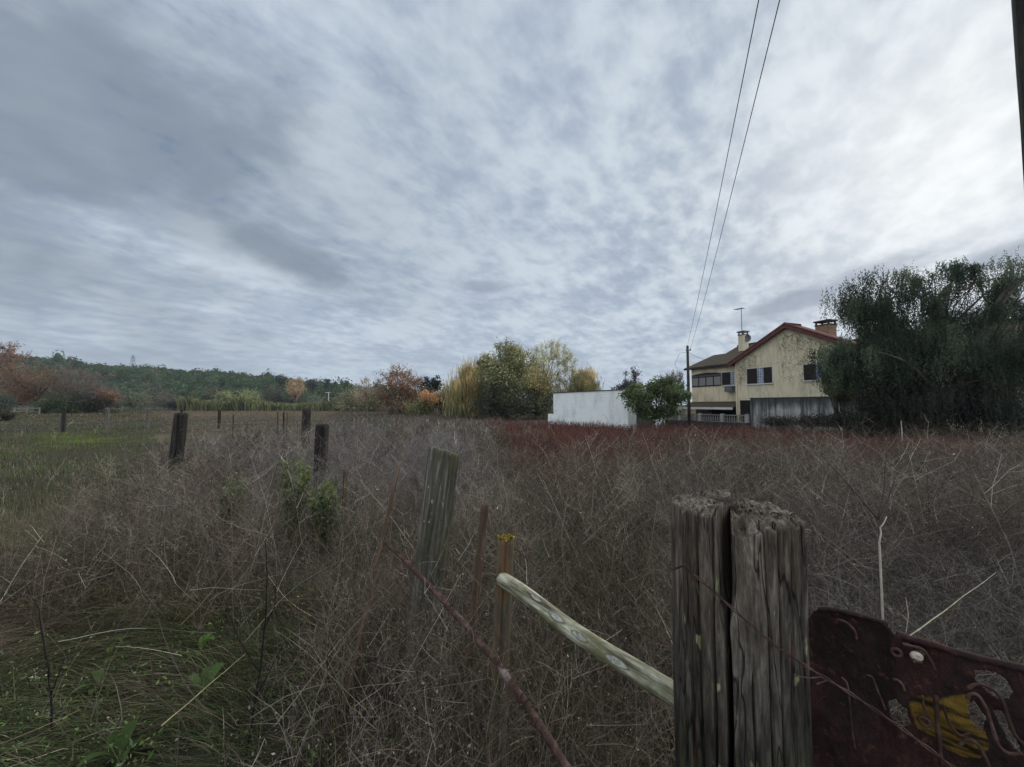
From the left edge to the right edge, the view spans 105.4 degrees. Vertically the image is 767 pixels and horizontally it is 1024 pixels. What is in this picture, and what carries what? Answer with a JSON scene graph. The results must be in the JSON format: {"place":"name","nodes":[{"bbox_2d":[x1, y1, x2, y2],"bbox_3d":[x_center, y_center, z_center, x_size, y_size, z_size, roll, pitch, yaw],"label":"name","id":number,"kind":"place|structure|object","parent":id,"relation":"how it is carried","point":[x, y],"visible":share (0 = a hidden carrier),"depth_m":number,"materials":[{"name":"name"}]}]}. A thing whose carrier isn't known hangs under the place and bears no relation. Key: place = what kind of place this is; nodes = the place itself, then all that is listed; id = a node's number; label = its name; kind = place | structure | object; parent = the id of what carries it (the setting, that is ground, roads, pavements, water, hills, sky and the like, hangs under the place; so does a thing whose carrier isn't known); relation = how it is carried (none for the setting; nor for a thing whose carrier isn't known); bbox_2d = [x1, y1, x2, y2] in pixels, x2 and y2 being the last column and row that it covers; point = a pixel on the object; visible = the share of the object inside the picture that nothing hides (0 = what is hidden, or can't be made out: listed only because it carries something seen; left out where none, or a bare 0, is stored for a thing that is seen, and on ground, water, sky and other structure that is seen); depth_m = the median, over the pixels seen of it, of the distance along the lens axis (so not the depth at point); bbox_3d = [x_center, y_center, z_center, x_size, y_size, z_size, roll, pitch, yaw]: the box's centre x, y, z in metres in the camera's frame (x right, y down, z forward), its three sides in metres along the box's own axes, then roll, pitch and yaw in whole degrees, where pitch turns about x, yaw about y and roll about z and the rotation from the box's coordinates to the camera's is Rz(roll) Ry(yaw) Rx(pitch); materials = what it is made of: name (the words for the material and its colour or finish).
{"place":"outdoors","nodes":[
{"label":"outdoors","id":0,"kind":"place"},
{"bbox_2d":[11,402,683,407],"bbox_3d":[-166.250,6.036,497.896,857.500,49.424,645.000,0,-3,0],"label":"hill","id":1,"kind":"structure","parent":0,"point":[21,406],"depth_m":207.40,"materials":[{"name":"green plant"}]},
{"bbox_2d":[0,350,446,404],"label":"forest","id":2,"kind":"object","parent":1,"relation":"on","point":[201,385],"visible":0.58,"depth_m":264.09,"materials":[{"name":"green plant"}]},
{"bbox_2d":[0,407,1023,766],"bbox_3d":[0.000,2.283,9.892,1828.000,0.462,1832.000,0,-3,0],"label":"ground","id":3,"kind":"structure","parent":0,"point":[16,461],"depth_m":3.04,"materials":[{"name":"green plant"}]},
{"bbox_2d":[0,407,17,420],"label":"edge bush","id":4,"kind":"object","parent":3,"relation":"on","point":[6,415],"visible":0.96,"depth_m":37.98,"materials":[{"name":"green plant"}]},
{"bbox_2d":[0,389,26,411],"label":"edge bush","id":5,"kind":"object","parent":3,"relation":"on","point":[5,403],"visible":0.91,"depth_m":58.26,"materials":[{"name":"green plant"}]},
{"bbox_2d":[0,339,46,409],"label":"plane tree","id":6,"kind":"object","parent":3,"relation":"on","point":[3,356],"visible":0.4,"depth_m":83.99,"materials":[{"name":"red plant"}]},
{"bbox_2d":[8,407,39,414],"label":"field gate","id":7,"kind":"structure","parent":3,"relation":"on","point":[26,411],"depth_m":61.80,"materials":[{"name":"wood"}]},
{"bbox_2d":[0,358,74,412],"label":"tree","id":8,"kind":"object","parent":3,"relation":"on","point":[24,391],"visible":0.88,"depth_m":76.97,"materials":[{"name":"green plant"}]},
{"bbox_2d":[24,582,64,738],"bbox_3d":[-2.210,1.347,1.832,0.217,0.815,0.012,0,-3,0],"label":"dark weed","id":9,"kind":"object","parent":3,"relation":"on","point":[50,693],"visible":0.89,"depth_m":1.83,"materials":[{"name":"plant"}]},
{"bbox_2d":[24,389,86,413],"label":"field bush","id":10,"kind":"object","parent":3,"relation":"on","point":[45,405],"visible":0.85,"depth_m":67.07,"materials":[{"name":"green plant"}]},
{"bbox_2d":[61,406,65,431],"bbox_3d":[-26.337,2.257,22.911,0.172,1.818,0.173,-2,-3,0],"label":"fence post","id":11,"kind":"object","parent":3,"relation":"on","point":[63,427],"visible":0.89,"depth_m":22.87,"materials":[{"name":"brown wood"}]},
{"bbox_2d":[27,362,105,403],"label":"bare grove tree","id":12,"kind":"object","parent":3,"relation":"on","point":[70,385],"visible":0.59,"depth_m":81.62,"materials":[{"name":"brown plant"}]},
{"bbox_2d":[58,388,110,413],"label":"field bush","id":13,"kind":"object","parent":3,"relation":"on","point":[89,403],"visible":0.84,"depth_m":69.46,"materials":[{"name":"green plant"}]},
{"bbox_2d":[70,669,103,694],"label":"dock plant","id":14,"kind":"object","parent":3,"relation":"on","point":[90,691],"visible":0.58,"depth_m":2.11,"materials":[{"name":"green plant"}]},
{"bbox_2d":[62,371,127,407],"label":"bare grove tree","id":15,"kind":"object","parent":3,"relation":"on","point":[100,377],"visible":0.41,"depth_m":86.18,"materials":[{"name":"brown plant"}]},
{"bbox_2d":[88,388,124,412],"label":"field bush","id":16,"kind":"object","parent":3,"relation":"on","point":[112,399],"visible":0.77,"depth_m":71.98,"materials":[{"name":"brown plant"}]},
{"bbox_2d":[104,408,109,429],"bbox_3d":[-25.870,2.409,24.905,0.223,1.744,0.220,-1,-3,0],"label":"fence post","id":17,"kind":"object","parent":3,"relation":"on","point":[107,417],"visible":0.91,"depth_m":24.85,"materials":[{"name":"grey wood"}]},
{"bbox_2d":[77,719,142,766],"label":"dock plant","id":18,"kind":"object","parent":3,"relation":"on","point":[117,740],"visible":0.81,"depth_m":1.73,"materials":[{"name":"green plant"}]},
{"bbox_2d":[116,388,156,410],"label":"hedgerow shrub","id":19,"kind":"object","parent":3,"relation":"on","point":[136,402],"visible":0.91,"depth_m":103.13,"materials":[{"name":"green plant"}]},
{"bbox_2d":[146,408,149,427],"bbox_3d":[-25.131,2.555,26.903,0.201,1.693,0.202,-1,-3,0],"label":"fence post","id":20,"kind":"object","parent":3,"relation":"on","point":[147,417],"visible":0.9,"depth_m":26.85,"materials":[{"name":"grey wood"}]},
{"bbox_2d":[129,377,184,409],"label":"hedgerow shrub","id":21,"kind":"object","parent":3,"relation":"on","point":[160,396],"visible":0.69,"depth_m":111.03,"materials":[{"name":"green plant"}]},
{"bbox_2d":[161,395,182,410],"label":"hedgerow shrub","id":22,"kind":"object","parent":3,"relation":"on","point":[171,404],"visible":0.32,"depth_m":98.54,"materials":[{"name":"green plant"}]},
{"bbox_2d":[166,412,187,478],"bbox_3d":[-7.164,1.503,8.330,0.258,1.779,0.254,4,-3,0],"label":"fence post","id":23,"kind":"object","parent":3,"relation":"on","point":[179,432],"visible":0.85,"depth_m":8.27,"materials":[{"name":"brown wood"}]},
{"bbox_2d":[177,633,214,661],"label":"dock plant","id":24,"kind":"object","parent":3,"relation":"on","point":[203,639],"visible":0.78,"depth_m":2.37,"materials":[{"name":"green plant"}]},
{"bbox_2d":[161,654,244,725],"bbox_3d":[-1.433,1.420,1.829,0.019,0.118,0.339,-2,-3,26],"label":"pale stalk","id":25,"kind":"object","parent":3,"relation":"on","point":[195,696],"visible":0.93,"depth_m":1.77,"materials":[{"name":"beige plant"}]},
{"bbox_2d":[188,662,224,704],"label":"dock plant","id":26,"kind":"object","parent":3,"relation":"on","point":[215,668],"visible":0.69,"depth_m":2.10,"materials":[{"name":"green plant"}]},
{"bbox_2d":[217,410,220,428],"bbox_3d":[-19.453,2.532,25.903,0.180,1.532,0.182,0,-3,0],"label":"fence post","id":27,"kind":"object","parent":3,"relation":"on","point":[219,418],"visible":0.86,"depth_m":25.86,"materials":[{"name":"grey wood"}]},
{"bbox_2d":[212,389,233,400],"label":"hedgerow shrub","id":28,"kind":"object","parent":3,"relation":"on","point":[223,396],"visible":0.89,"depth_m":117.14,"materials":[{"name":"green plant"}]},
{"bbox_2d":[218,472,248,534],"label":"green weed","id":29,"kind":"object","parent":3,"relation":"on","point":[224,494],"visible":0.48,"depth_m":4.79,"materials":[{"name":"green plant"}]},
{"bbox_2d":[228,387,264,401],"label":"hedgerow shrub","id":30,"kind":"object","parent":3,"relation":"on","point":[253,392],"visible":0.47,"depth_m":117.62,"materials":[{"name":"green plant"}]},
{"bbox_2d":[222,539,287,750],"bbox_3d":[-1.216,1.223,1.837,0.321,0.957,0.014,0,-3,0],"label":"dark weed","id":31,"kind":"object","parent":3,"relation":"on","point":[256,692],"visible":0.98,"depth_m":1.83,"materials":[{"name":"plant"}]},
{"bbox_2d":[169,395,372,410],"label":"reed bed","id":32,"kind":"object","parent":3,"relation":"on","point":[190,403],"visible":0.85,"depth_m":96.54,"materials":[{"name":"plant"}]},
{"bbox_2d":[257,384,289,403],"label":"hedgerow shrub","id":33,"kind":"object","parent":3,"relation":"on","point":[273,395],"visible":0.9,"depth_m":115.28,"materials":[{"name":"green plant"}]},
{"bbox_2d":[277,410,278,437],"bbox_3d":[-10.164,2.014,16.917,0.062,1.701,0.060,-2,-3,0],"label":"thin stake","id":34,"kind":"object","parent":3,"relation":"on","point":[278,421],"visible":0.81,"depth_m":16.93,"materials":[{"name":"grey wood"}]},
{"bbox_2d":[273,374,287,393],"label":"ridge pine","id":35,"kind":"object","parent":3,"relation":"on","point":[280,379],"visible":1,"depth_m":189.60,"materials":[{"name":"green plant"}]},
{"bbox_2d":[284,375,306,402],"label":"poplar tree","id":36,"kind":"object","parent":3,"relation":"on","point":[294,388],"visible":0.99,"depth_m":127.45,"materials":[{"name":"orange plant"}]},
{"bbox_2d":[279,453,315,542],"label":"green weed","id":37,"kind":"object","parent":3,"relation":"on","point":[298,503],"visible":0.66,"depth_m":4.63,"materials":[{"name":"green plant"}]},
{"bbox_2d":[301,408,310,461],"bbox_3d":[-5.264,1.554,9.931,0.211,1.852,0.213,0,-3,0],"label":"fence post","id":38,"kind":"object","parent":3,"relation":"on","point":[306,415],"visible":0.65,"depth_m":9.88,"materials":[{"name":"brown wood"}]},
{"bbox_2d":[293,393,325,403],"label":"hedgerow shrub","id":39,"kind":"object","parent":3,"relation":"on","point":[314,398],"visible":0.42,"depth_m":110.97,"materials":[{"name":"green plant"}]},
{"bbox_2d":[306,377,320,394],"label":"ridge pine","id":40,"kind":"object","parent":3,"relation":"on","point":[312,383],"visible":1,"depth_m":189.48,"materials":[{"name":"green plant"}]},
{"bbox_2d":[312,424,328,496],"bbox_3d":[-3.114,1.437,6.332,0.200,1.566,0.205,1,-3,0],"label":"fence post","id":41,"kind":"object","parent":3,"relation":"on","point":[321,429],"visible":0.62,"depth_m":6.28,"materials":[{"name":"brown wood"}]},
{"bbox_2d":[304,477,342,551],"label":"green weed","id":42,"kind":"object","parent":3,"relation":"on","point":[323,500],"visible":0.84,"depth_m":4.29,"materials":[{"name":"green plant"}]},
{"bbox_2d":[320,635,332,746],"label":"dark weed","id":43,"kind":"object","parent":3,"relation":"on","point":[324,693],"visible":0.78,"depth_m":1.82,"materials":[{"name":"black plant"}]},
{"bbox_2d":[323,377,331,400],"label":"pine tree","id":44,"kind":"object","parent":3,"relation":"on","point":[327,382],"visible":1,"depth_m":149.69,"materials":[{"name":"green plant"}]},
{"bbox_2d":[0,487,668,766],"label":"undergrowth","id":45,"kind":"object","parent":3,"relation":"on","point":[131,740],"visible":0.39,"depth_m":2.02,"materials":[{"name":"green plant"}]},
{"bbox_2d":[341,468,347,545],"bbox_3d":[-1.946,1.581,4.522,0.053,1.179,0.053,0,-3,0],"label":"split stake","id":46,"kind":"object","parent":3,"relation":"on","point":[345,489],"visible":0.54,"depth_m":4.52,"materials":[{"name":"brown wood"}]},
{"bbox_2d":[329,380,364,410],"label":"hedgerow shrub","id":47,"kind":"object","parent":3,"relation":"on","point":[351,402],"visible":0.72,"depth_m":94.76,"materials":[{"name":"green plant"}]},
{"bbox_2d":[351,376,375,410],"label":"poplar tree","id":48,"kind":"object","parent":3,"relation":"on","point":[363,392],"visible":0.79,"depth_m":91.60,"materials":[{"name":"yellow plant"}]},
{"bbox_2d":[338,461,401,724],"bbox_3d":[-0.833,1.274,2.249,0.026,1.751,0.026,3,-33,1],"label":"leaning stick","id":49,"kind":"object","parent":3,"relation":"on","point":[347,691],"visible":0.75,"depth_m":2.29,"materials":[{"name":"brown wood"}]},
{"bbox_2d":[357,389,387,411],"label":"hedgerow shrub","id":50,"kind":"object","parent":3,"relation":"on","point":[369,405],"visible":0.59,"depth_m":85.07,"materials":[{"name":"green plant"}]},
{"bbox_2d":[361,481,414,549],"bbox_3d":[-0.984,1.283,3.136,0.501,1.012,0.012,0,-3,0],"label":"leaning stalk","id":51,"kind":"object","parent":3,"relation":"on","point":[392,519],"visible":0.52,"depth_m":3.14,"materials":[{"name":"brown plant"}]},
{"bbox_2d":[367,363,427,414],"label":"maple tree","id":52,"kind":"object","parent":3,"relation":"on","point":[405,390],"visible":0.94,"depth_m":59.38,"materials":[{"name":"brown plant"}]},
{"bbox_2d":[403,389,442,415],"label":"orange bush","id":53,"kind":"object","parent":3,"relation":"on","point":[425,405],"visible":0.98,"depth_m":54.37,"materials":[{"name":"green plant"}]},
{"bbox_2d":[399,446,458,693],"bbox_3d":[-0.502,1.205,2.305,0.189,1.655,0.185,9,-6,-25],"label":"fence post","id":54,"kind":"object","parent":3,"relation":"on","point":[440,463],"visible":0.67,"depth_m":2.26,"materials":[{"name":"grey wood"}]},
{"bbox_2d":[416,375,443,413],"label":"dark conifer","id":55,"kind":"object","parent":3,"relation":"on","point":[434,383],"visible":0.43,"depth_m":65.54,"materials":[{"name":"green plant"}]},
{"bbox_2d":[432,390,447,414],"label":"dark bush","id":56,"kind":"object","parent":3,"relation":"on","point":[439,407],"visible":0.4,"depth_m":56.16,"materials":[{"name":"green plant"}]},
{"bbox_2d":[437,353,498,417],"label":"willow tree","id":57,"kind":"object","parent":3,"relation":"on","point":[459,397],"visible":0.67,"depth_m":48.60,"materials":[{"name":"yellow plant"}]},
{"bbox_2d":[457,503,488,729],"bbox_3d":[-0.213,1.322,1.985,0.045,1.385,0.045,6,-7,0],"label":"slim stake","id":58,"kind":"object","parent":3,"relation":"on","point":[477,576],"visible":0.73,"depth_m":2.01,"materials":[{"name":"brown wood"}]},
{"bbox_2d":[488,533,514,766],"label":"round stake","id":59,"kind":"object","parent":3,"relation":"on","point":[503,597],"visible":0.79,"depth_m":1.64,"materials":[{"name":"brown wood"}]},
{"bbox_2d":[469,337,543,420],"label":"dense tree","id":60,"kind":"object","parent":3,"relation":"on","point":[510,374],"visible":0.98,"depth_m":45.71,"materials":[{"name":"green plant"}]},
{"bbox_2d":[0,404,1023,766],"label":"dry weeds","id":61,"kind":"object","parent":3,"relation":"on","point":[260,502],"visible":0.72,"depth_m":3.08,"materials":[{"name":"brown plant"}]},
{"bbox_2d":[385,541,571,766],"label":"rusty pipe","id":62,"kind":"object","parent":61,"relation":"on","point":[547,737],"visible":0.94,"depth_m":1.41,"materials":[{"name":"metal"}]},
{"bbox_2d":[516,364,558,419],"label":"yellowing tree","id":63,"kind":"object","parent":3,"relation":"on","point":[544,401],"visible":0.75,"depth_m":49.03,"materials":[{"name":"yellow plant"}]},
{"bbox_2d":[527,336,578,417],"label":"birch tree","id":64,"kind":"object","parent":3,"relation":"on","point":[548,358],"visible":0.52,"depth_m":53.55,"materials":[{"name":"yellow plant"}]},
{"bbox_2d":[564,362,604,391],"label":"willow","id":65,"kind":"object","parent":3,"relation":"on","point":[582,380],"visible":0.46,"depth_m":56.96,"materials":[{"name":"yellow plant"}]},
{"bbox_2d":[548,389,665,428],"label":"white building","id":66,"kind":"structure","parent":3,"relation":"on","point":[581,407],"depth_m":32.71,"materials":[{"name":"paint"}]},
{"bbox_2d":[636,406,653,428],"bbox_3d":[10.634,2.676,31.097,2.200,1.900,0.047,2,-4,-35],"label":"door","id":67,"kind":"structure","parent":66,"relation":"in","point":[637,419],"depth_m":30.79,"materials":[{"name":"grey metal"}]},
{"bbox_2d":[610,365,644,389],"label":"bare topped shrub","id":68,"kind":"object","parent":3,"relation":"on","point":[627,382],"visible":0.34,"depth_m":47.59,"materials":[{"name":"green plant"}]},
{"bbox_2d":[616,375,692,431],"bbox_3d":[10.127,1.493,27.497,5.389,4.280,3.328,0,-3,0],"label":"green bush","id":69,"kind":"object","parent":3,"relation":"on","point":[672,393],"visible":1,"depth_m":27.12,"materials":[{"name":"green plant"}]},
{"bbox_2d":[655,370,685,418],"bbox_3d":[14.437,1.281,36.019,3.468,5.502,2.867,0,-3,0],"label":"bare tree","id":70,"kind":"object","parent":3,"relation":"on","point":[675,376],"visible":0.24,"depth_m":35.72,"materials":[{"name":"brown plant"}]},
{"bbox_2d":[686,346,690,427],"bbox_3d":[13.817,0.451,30.474,0.400,6.868,0.338,0,-3,0],"label":"telegraph pole","id":71,"kind":"object","parent":3,"relation":"on","point":[688,387],"visible":0.89,"depth_m":30.46,"materials":[{"name":"brown wood"}]},
{"bbox_2d":[686,0,758,348],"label":"overhead wire","id":72,"kind":"object","parent":71,"relation":"attached to","point":[731,133],"visible":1,"depth_m":6.95,"materials":[{"name":"black metal"}]},
{"bbox_2d":[691,0,779,344],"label":"overhead wire","id":73,"kind":"object","parent":71,"relation":"attached to","point":[745,137],"visible":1,"depth_m":7.04,"materials":[{"name":"black metal"}]},
{"bbox_2d":[389,416,1023,505],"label":"red grass","id":74,"kind":"structure","parent":3,"relation":"on","point":[573,426],"depth_m":14.86,"materials":[{"name":"red plant"}]},
{"bbox_2d":[665,413,749,429],"bbox_3d":[14.525,2.985,30.083,0.220,1.374,7.223,2,-4,-31],"label":"balustrade","id":75,"kind":"object","parent":3,"relation":"on","point":[698,419],"visible":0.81,"depth_m":29.30,"materials":[{"name":"paint"}]},
{"bbox_2d":[670,488,812,766],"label":"split post","id":76,"kind":"object","parent":3,"relation":"on","point":[742,696],"visible":0.99,"depth_m":0.78,"materials":[{"name":"grey wood"}]},
{"bbox_2d":[496,572,673,707],"bbox_3d":[0.198,0.809,1.295,0.074,0.069,0.857,41,-24,-26],"label":"rail","id":77,"kind":"object","parent":76,"relation":"attached to","point":[656,683],"visible":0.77,"depth_m":1.19,"materials":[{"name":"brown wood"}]},
{"bbox_2d":[514,548,671,647],"bbox_3d":[0.200,0.686,1.332,0.004,0.059,0.861,2,-3,-26],"label":"slack wire","id":78,"kind":"object","parent":76,"relation":"attached to","point":[644,633],"visible":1,"depth_m":1.18,"materials":[{"name":"metal"}]},
{"bbox_2d":[668,563,686,570],"bbox_3d":[0.320,0.357,0.759,0.034,0.025,0.036,-2,-4,31],"label":"wire staple","id":79,"kind":"object","parent":76,"relation":"attached to","point":[678,567],"visible":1,"depth_m":0.74,"materials":[{"name":"metal"}]},
{"bbox_2d":[684,566,955,766],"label":"fence wire","id":80,"kind":"object","parent":76,"relation":"attached to","point":[821,675],"visible":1,"depth_m":0.71,"materials":[{"name":"metal"}]},
{"bbox_2d":[808,606,1023,766],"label":"rusty gate","id":81,"kind":"structure","parent":76,"relation":"attached to","point":[867,659],"depth_m":0.81,"materials":[{"name":"metal"}]},
{"bbox_2d":[909,651,923,660],"bbox_3d":[0.823,0.554,0.793,0.020,0.017,0.010,-2,-4,39],"label":"snail","id":82,"kind":"object","parent":81,"relation":"attached to","point":[916,655],"visible":1,"depth_m":0.79},
{"bbox_2d":[758,413,796,429],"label":"bramble","id":83,"kind":"object","parent":3,"relation":"on","point":[776,421],"visible":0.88,"depth_m":24.19,"materials":[{"name":"green plant"}]},
{"bbox_2d":[788,410,830,432],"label":"bramble","id":84,"kind":"object","parent":3,"relation":"on","point":[805,419],"visible":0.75,"depth_m":21.25,"materials":[{"name":"green plant"}]},
{"bbox_2d":[750,396,909,433],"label":"boundary wall","id":85,"kind":"structure","parent":3,"relation":"on","point":[786,406],"depth_m":24.75,"materials":[{"name":"concrete"}]},
{"bbox_2d":[819,411,857,435],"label":"bramble","id":86,"kind":"object","parent":3,"relation":"on","point":[837,419],"visible":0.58,"depth_m":18.46,"materials":[{"name":"green plant"}]},
{"bbox_2d":[819,382,863,436],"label":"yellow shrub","id":87,"kind":"object","parent":3,"relation":"on","point":[839,399],"visible":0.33,"depth_m":18.97,"materials":[{"name":"green plant"}]},
{"bbox_2d":[680,303,1022,435],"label":"house","id":88,"kind":"structure","parent":3,"relation":"on","point":[717,388],"depth_m":29.74,"materials":[{"name":"beige paint"}]},
{"bbox_2d":[692,372,721,386],"bbox_3d":[18.023,-0.362,36.212,0.066,1.279,3.380,1,-3,-20],"label":"balcony window","id":89,"kind":"structure","parent":88,"relation":"in","point":[711,378],"depth_m":36.12,"materials":[{"name":"grey glass"}]},
{"bbox_2d":[712,408,735,421],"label":"shadowed doors","id":90,"kind":"structure","parent":88,"relation":"in","point":[714,411],"depth_m":36.43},
{"bbox_2d":[721,371,734,385],"bbox_3d":[18.827,-0.414,33.996,0.087,1.245,1.315,1,-3,-20],"label":"window","id":91,"kind":"structure","parent":88,"relation":"in","point":[728,378],"depth_m":33.95,"materials":[{"name":"black glass"}]},
{"bbox_2d":[740,400,750,425],"bbox_3d":[18.638,2.439,30.258,0.096,2.283,2.041,1,-3,-20],"label":"door","id":92,"kind":"structure","parent":88,"relation":"in","point":[744,404],"depth_m":30.87,"materials":[{"name":"grey metal"}]},
{"bbox_2d":[746,366,773,384],"bbox_3d":[18.881,-0.579,29.783,0.087,1.319,2.137,1,-3,-20],"label":"window","id":93,"kind":"structure","parent":88,"relation":"in","point":[759,375],"depth_m":29.76,"materials":[{"name":"white paint"}]},
{"bbox_2d":[736,331,833,385],"bbox_3d":[19.672,-1.728,27.775,0.001,4.095,8.524,1,-3,-20],"label":"withered creeper","id":94,"kind":"object","parent":88,"relation":"attached to","point":[823,344],"visible":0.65,"depth_m":27.67,"materials":[{"name":"brown plant"}]},
{"bbox_2d":[803,363,827,381],"bbox_3d":[20.242,-0.765,26.070,0.087,1.210,1.512,1,-3,-20],"label":"window","id":95,"kind":"structure","parent":88,"relation":"in","point":[806,378],"depth_m":26.45,"materials":[{"name":"black glass"}]},
{"bbox_2d":[818,437,894,618],"bbox_3d":[1.512,0.972,1.683,0.381,1.466,0.022,0,-3,-8],"label":"dead weed","id":96,"kind":"object","parent":3,"relation":"on","point":[877,518],"visible":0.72,"depth_m":1.72,"materials":[{"name":"beige plant"}]},
{"bbox_2d":[878,517,886,619],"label":"pale stalk","id":97,"kind":"object","parent":3,"relation":"on","point":[880,574],"visible":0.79,"depth_m":1.68,"materials":[{"name":"beige plant"}]},
{"bbox_2d":[802,246,1023,444],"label":"pepper tree","id":98,"kind":"object","parent":3,"relation":"on","point":[903,369],"visible":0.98,"depth_m":15.56,"materials":[{"name":"green plant"}]},
{"bbox_2d":[910,572,995,634],"bbox_3d":[1.882,1.300,1.634,0.927,0.827,0.012,1,-3,-26],"label":"pale stalk","id":99,"kind":"object","parent":3,"relation":"on","point":[947,608],"visible":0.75,"depth_m":1.60,"materials":[{"name":"beige plant"}]},
{"bbox_2d":[1011,0,1023,181],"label":"utility pole","id":100,"kind":"object","parent":3,"relation":"on","point":[1017,6],"visible":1,"depth_m":2.95,"materials":[{"name":"brown wood"}]},
{"bbox_2d":[0,0,1023,404],"label":"sky","id":101,"kind":"structure","parent":0,"point":[319,189],"materials":[{"name":"grey"}]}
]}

